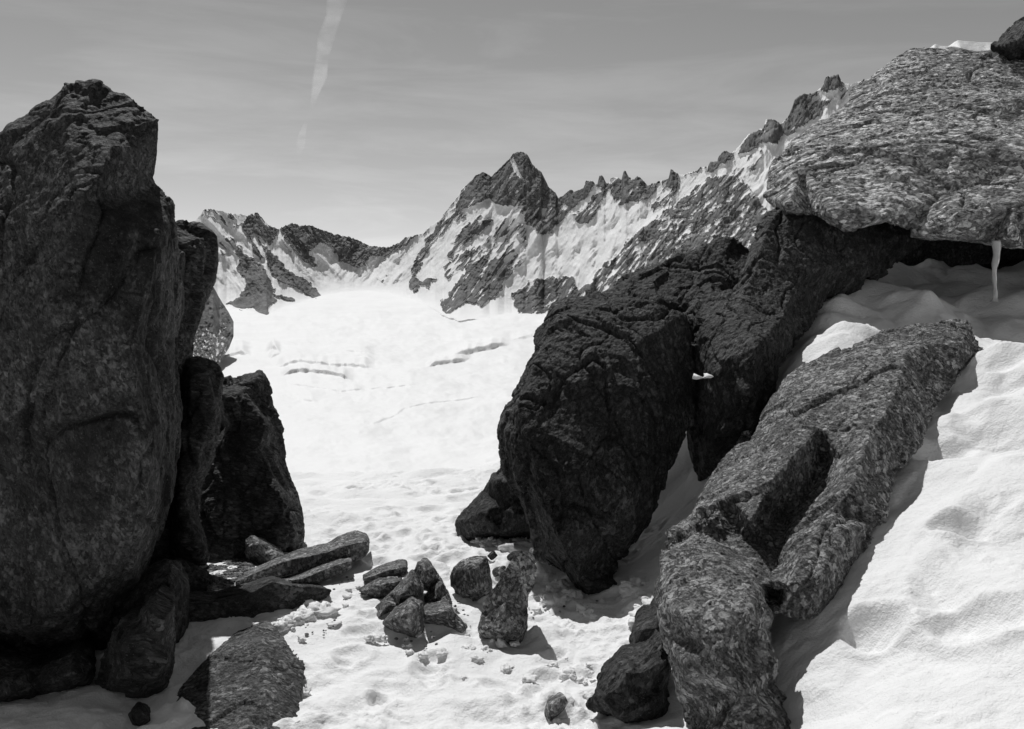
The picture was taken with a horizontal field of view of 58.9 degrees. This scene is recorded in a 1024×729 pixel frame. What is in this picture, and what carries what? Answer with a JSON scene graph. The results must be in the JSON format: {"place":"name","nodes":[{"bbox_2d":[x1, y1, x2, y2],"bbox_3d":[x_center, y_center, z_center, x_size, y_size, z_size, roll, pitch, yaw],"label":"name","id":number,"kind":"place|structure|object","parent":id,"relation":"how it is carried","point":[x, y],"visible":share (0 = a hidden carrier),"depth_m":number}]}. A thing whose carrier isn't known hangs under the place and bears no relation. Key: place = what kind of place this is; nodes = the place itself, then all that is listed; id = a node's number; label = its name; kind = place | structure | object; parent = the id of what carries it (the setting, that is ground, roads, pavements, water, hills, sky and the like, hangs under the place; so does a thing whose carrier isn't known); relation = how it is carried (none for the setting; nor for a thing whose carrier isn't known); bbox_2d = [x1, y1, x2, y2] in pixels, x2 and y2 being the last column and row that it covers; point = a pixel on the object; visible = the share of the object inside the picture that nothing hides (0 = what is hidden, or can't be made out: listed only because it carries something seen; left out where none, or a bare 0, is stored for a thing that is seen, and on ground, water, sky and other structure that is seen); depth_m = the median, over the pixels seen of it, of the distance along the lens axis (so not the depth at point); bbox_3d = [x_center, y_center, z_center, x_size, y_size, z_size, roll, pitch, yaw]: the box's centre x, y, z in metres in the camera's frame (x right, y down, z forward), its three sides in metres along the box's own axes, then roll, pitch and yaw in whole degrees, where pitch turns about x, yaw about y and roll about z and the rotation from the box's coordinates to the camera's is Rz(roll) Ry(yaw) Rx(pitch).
{"place":"outdoors","nodes":[
{"label":"outdoors","id":0,"kind":"place"},
{"bbox_2d":[193,287,233,364],"bbox_3d":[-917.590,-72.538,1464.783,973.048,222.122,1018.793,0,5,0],"label":"rock spur","id":1,"kind":"structure","parent":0,"point":[214,335],"depth_m":1464.99},
{"bbox_2d":[203,557,254,590],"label":"gravel","id":2,"kind":"structure","parent":0,"point":[243,565],"depth_m":5.28},
{"bbox_2d":[235,530,369,584],"bbox_3d":[-1.186,1.140,5.250,0.891,0.219,0.317,-3,6,-31],"label":"rock slab","id":3,"kind":"object","parent":2,"relation":"on","point":[354,544],"visible":0.97,"depth_m":5.18},
{"bbox_2d":[219,290,545,473],"bbox_3d":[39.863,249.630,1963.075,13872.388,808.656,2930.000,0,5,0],"label":"glacier","id":4,"kind":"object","parent":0,"point":[367,381],"visible":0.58,"depth_m":1310.38},
{"bbox_2d":[0,258,1023,728],"bbox_3d":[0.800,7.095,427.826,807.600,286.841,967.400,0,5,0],"label":"snow ground","id":5,"kind":"structure","parent":0,"point":[916,622],"depth_m":3.87},
{"bbox_2d":[0,634,95,701],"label":"boulder","id":6,"kind":"object","parent":5,"relation":"on","point":[29,671],"visible":0.74,"depth_m":3.66},
{"bbox_2d":[0,79,185,648],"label":"boulder","id":7,"kind":"object","parent":5,"relation":"on","point":[92,277],"visible":0.97,"depth_m":3.72},
{"bbox_2d":[94,583,178,698],"bbox_3d":[-1.547,1.142,3.768,0.324,0.432,0.648,-1,5,-12],"label":"boulder","id":8,"kind":"object","parent":5,"relation":"on","point":[137,659],"visible":0.97,"depth_m":3.54},
{"bbox_2d":[128,702,150,725],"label":"rock","id":9,"kind":"object","parent":5,"relation":"on","point":[139,713],"visible":0.96,"depth_m":3.36},
{"bbox_2d":[94,559,189,649],"bbox_3d":[-1.728,1.151,4.266,0.494,0.491,0.505,0,5,0],"label":"rock","id":10,"kind":"object","parent":5,"relation":"on","point":[171,574],"visible":0.42,"depth_m":4.07},
{"bbox_2d":[149,220,218,564],"bbox_3d":[-1.987,0.290,5.460,0.541,2.296,0.880,0,5,0],"label":"boulder","id":11,"kind":"object","parent":5,"relation":"on","point":[198,244],"visible":0.24,"depth_m":5.21},
{"bbox_2d":[171,557,215,591],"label":"rock","id":12,"kind":"object","parent":5,"relation":"on","point":[201,579],"visible":0.44,"depth_m":4.90},
{"bbox_2d":[170,356,223,564],"bbox_3d":[-1.810,0.536,5.292,0.315,1.179,0.730,0,5,0],"label":"boulder","id":13,"kind":"object","parent":12,"relation":"on","point":[201,384],"visible":0.9,"depth_m":5.05},
{"bbox_2d":[177,620,304,728],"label":"boulder","id":14,"kind":"object","parent":5,"relation":"on","point":[252,677],"visible":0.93,"depth_m":3.65},
{"bbox_2d":[198,370,304,562],"bbox_3d":[-1.883,0.694,6.292,0.784,1.295,1.480,-2,5,-17],"label":"boulder","id":15,"kind":"object","parent":5,"relation":"on","point":[248,489],"visible":0.67,"depth_m":5.86},
{"bbox_2d":[189,576,330,621],"bbox_3d":[-1.294,1.237,4.624,0.897,0.368,0.439,-3,6,-28],"label":"rock slab","id":16,"kind":"object","parent":5,"relation":"on","point":[269,594],"visible":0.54,"depth_m":4.46},
{"bbox_2d":[245,535,284,565],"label":"rock","id":17,"kind":"object","parent":5,"relation":"on","point":[259,551],"visible":0.79,"depth_m":5.52},
{"bbox_2d":[282,556,351,583],"bbox_3d":[-1.082,1.147,5.040,0.480,0.126,0.243,-3,6,-29],"label":"rock slab","id":18,"kind":"object","parent":5,"relation":"on","point":[324,571],"visible":0.92,"depth_m":4.97},
{"bbox_2d":[359,576,401,598],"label":"rock","id":19,"kind":"object","parent":5,"relation":"on","point":[379,588],"visible":0.86,"depth_m":4.68},
{"bbox_2d":[363,559,407,580],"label":"rock","id":20,"kind":"object","parent":5,"relation":"on","point":[398,568],"visible":0.99,"depth_m":4.89},
{"bbox_2d":[375,569,423,617],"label":"rock","id":21,"kind":"object","parent":5,"relation":"on","point":[410,584],"visible":0.76,"depth_m":4.48},
{"bbox_2d":[382,596,424,637],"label":"rock","id":22,"kind":"object","parent":5,"relation":"on","point":[406,617],"visible":0.94,"depth_m":4.20},
{"bbox_2d":[424,576,451,603],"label":"rock","id":23,"kind":"object","parent":5,"relation":"on","point":[437,591],"visible":0.73,"depth_m":4.64},
{"bbox_2d":[414,558,438,590],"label":"rock","id":24,"kind":"object","parent":23,"relation":"on","point":[426,571],"visible":0.85,"depth_m":4.65},
{"bbox_2d":[424,598,466,632],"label":"rock","id":25,"kind":"object","parent":5,"relation":"on","point":[443,612],"visible":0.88,"depth_m":4.33},
{"bbox_2d":[305,576,598,646],"bbox_3d":[-0.206,1.220,4.653,2.012,0.103,1.215,1,5,13],"label":"grit","id":26,"kind":"object","parent":5,"relation":"on","point":[395,638],"visible":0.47,"depth_m":4.38},
{"bbox_2d":[276,538,648,722],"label":"snow clumps","id":27,"kind":"object","parent":5,"relation":"on","point":[569,672],"visible":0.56,"depth_m":4.09},
{"bbox_2d":[272,536,653,632],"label":"snow blocks","id":28,"kind":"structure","parent":5,"relation":"on","point":[303,614],"depth_m":4.71},
{"bbox_2d":[450,556,492,600],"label":"rock","id":29,"kind":"object","parent":5,"relation":"on","point":[470,578],"visible":0.94,"depth_m":4.75},
{"bbox_2d":[487,550,496,559],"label":"rock","id":30,"kind":"object","parent":5,"relation":"on","point":[492,555],"visible":1,"depth_m":5.42},
{"bbox_2d":[455,468,530,540],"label":"boulder","id":31,"kind":"object","parent":5,"relation":"on","point":[495,508],"visible":0.59,"depth_m":5.83},
{"bbox_2d":[492,566,505,576],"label":"rock","id":32,"kind":"object","parent":5,"relation":"on","point":[498,571],"visible":0.99,"depth_m":5.13},
{"bbox_2d":[478,552,536,644],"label":"rock","id":33,"kind":"object","parent":5,"relation":"on","point":[504,615],"visible":0.94,"depth_m":4.24},
{"bbox_2d":[507,550,522,560],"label":"rock","id":34,"kind":"object","parent":5,"relation":"on","point":[511,555],"visible":0.54,"depth_m":5.41},
{"bbox_2d":[529,547,536,562],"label":"rock","id":35,"kind":"object","parent":5,"relation":"on","point":[531,551],"visible":0.28,"depth_m":5.37},
{"bbox_2d":[544,692,567,721],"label":"rock","id":36,"kind":"object","parent":5,"relation":"on","point":[556,704],"visible":0.98,"depth_m":3.47},
{"bbox_2d":[497,290,695,594],"bbox_3d":[0.517,0.385,5.718,1.214,1.706,2.101,0,5,0],"label":"boulder","id":37,"kind":"object","parent":5,"relation":"on","point":[596,422],"visible":1,"depth_m":5.07},
{"bbox_2d":[602,236,748,313],"bbox_3d":[1.101,-0.415,6.492,1.319,1.014,1.609,0,5,0],"label":"boulder","id":38,"kind":"object","parent":37,"relation":"on","point":[678,281],"visible":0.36,"depth_m":6.26},
{"bbox_2d":[586,629,670,722],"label":"rock","id":39,"kind":"object","parent":5,"relation":"on","point":[632,683],"visible":0.91,"depth_m":3.40},
{"bbox_2d":[629,598,659,643],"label":"rock","id":40,"kind":"object","parent":5,"relation":"on","point":[645,624],"visible":0.4,"depth_m":3.98},
{"bbox_2d":[695,430,752,506],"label":"rock","id":41,"kind":"object","parent":5,"relation":"on","point":[746,435],"visible":0.11,"depth_m":5.22},
{"bbox_2d":[684,207,923,480],"bbox_3d":[2.025,-0.279,6.468,0.956,1.892,3.150,4,7,42],"label":"boulder","id":42,"kind":"object","parent":5,"relation":"on","point":[757,321],"visible":0.84,"depth_m":5.71},
{"bbox_2d":[692,373,713,379],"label":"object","id":43,"kind":"object","parent":42,"relation":"on","point":[697,377],"visible":1,"depth_m":5.14},
{"bbox_2d":[653,319,979,728],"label":"boulder","id":44,"kind":"object","parent":5,"relation":"on","point":[791,510],"visible":1,"depth_m":3.90},
{"bbox_2d":[899,240,1023,269],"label":"boulder","id":45,"kind":"object","parent":5,"relation":"on","point":[953,253],"visible":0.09,"depth_m":8.26},
{"bbox_2d":[763,47,1023,248],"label":"boulder","id":46,"kind":"object","parent":45,"relation":"on","point":[923,143],"visible":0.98,"depth_m":6.64},
{"bbox_2d":[930,40,998,56],"bbox_3d":[4.419,-3.061,8.946,0.866,0.180,0.844,0,5,0],"label":"snow patch","id":47,"kind":"object","parent":46,"relation":"on","point":[957,45],"visible":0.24,"depth_m":8.66},
{"bbox_2d":[989,241,1001,301],"bbox_3d":[3.184,-0.614,5.970,0.062,0.398,0.059,0,5,0],"label":"icicle","id":48,"kind":"object","parent":46,"relation":"hanging from","point":[996,246],"visible":1,"depth_m":5.96},
{"bbox_2d":[990,17,1023,59],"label":"rock","id":49,"kind":"object","parent":46,"relation":"on","point":[1009,44],"visible":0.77,"depth_m":8.28},
{"bbox_2d":[0,0,1023,246],"label":"sky","id":50,"kind":"structure","parent":0,"point":[364,121]},
{"bbox_2d":[191,74,864,321],"bbox_3d":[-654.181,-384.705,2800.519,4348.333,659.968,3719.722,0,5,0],"label":"mountain range","id":51,"kind":"structure","parent":0,"point":[514,233],"depth_m":2906.57}
]}

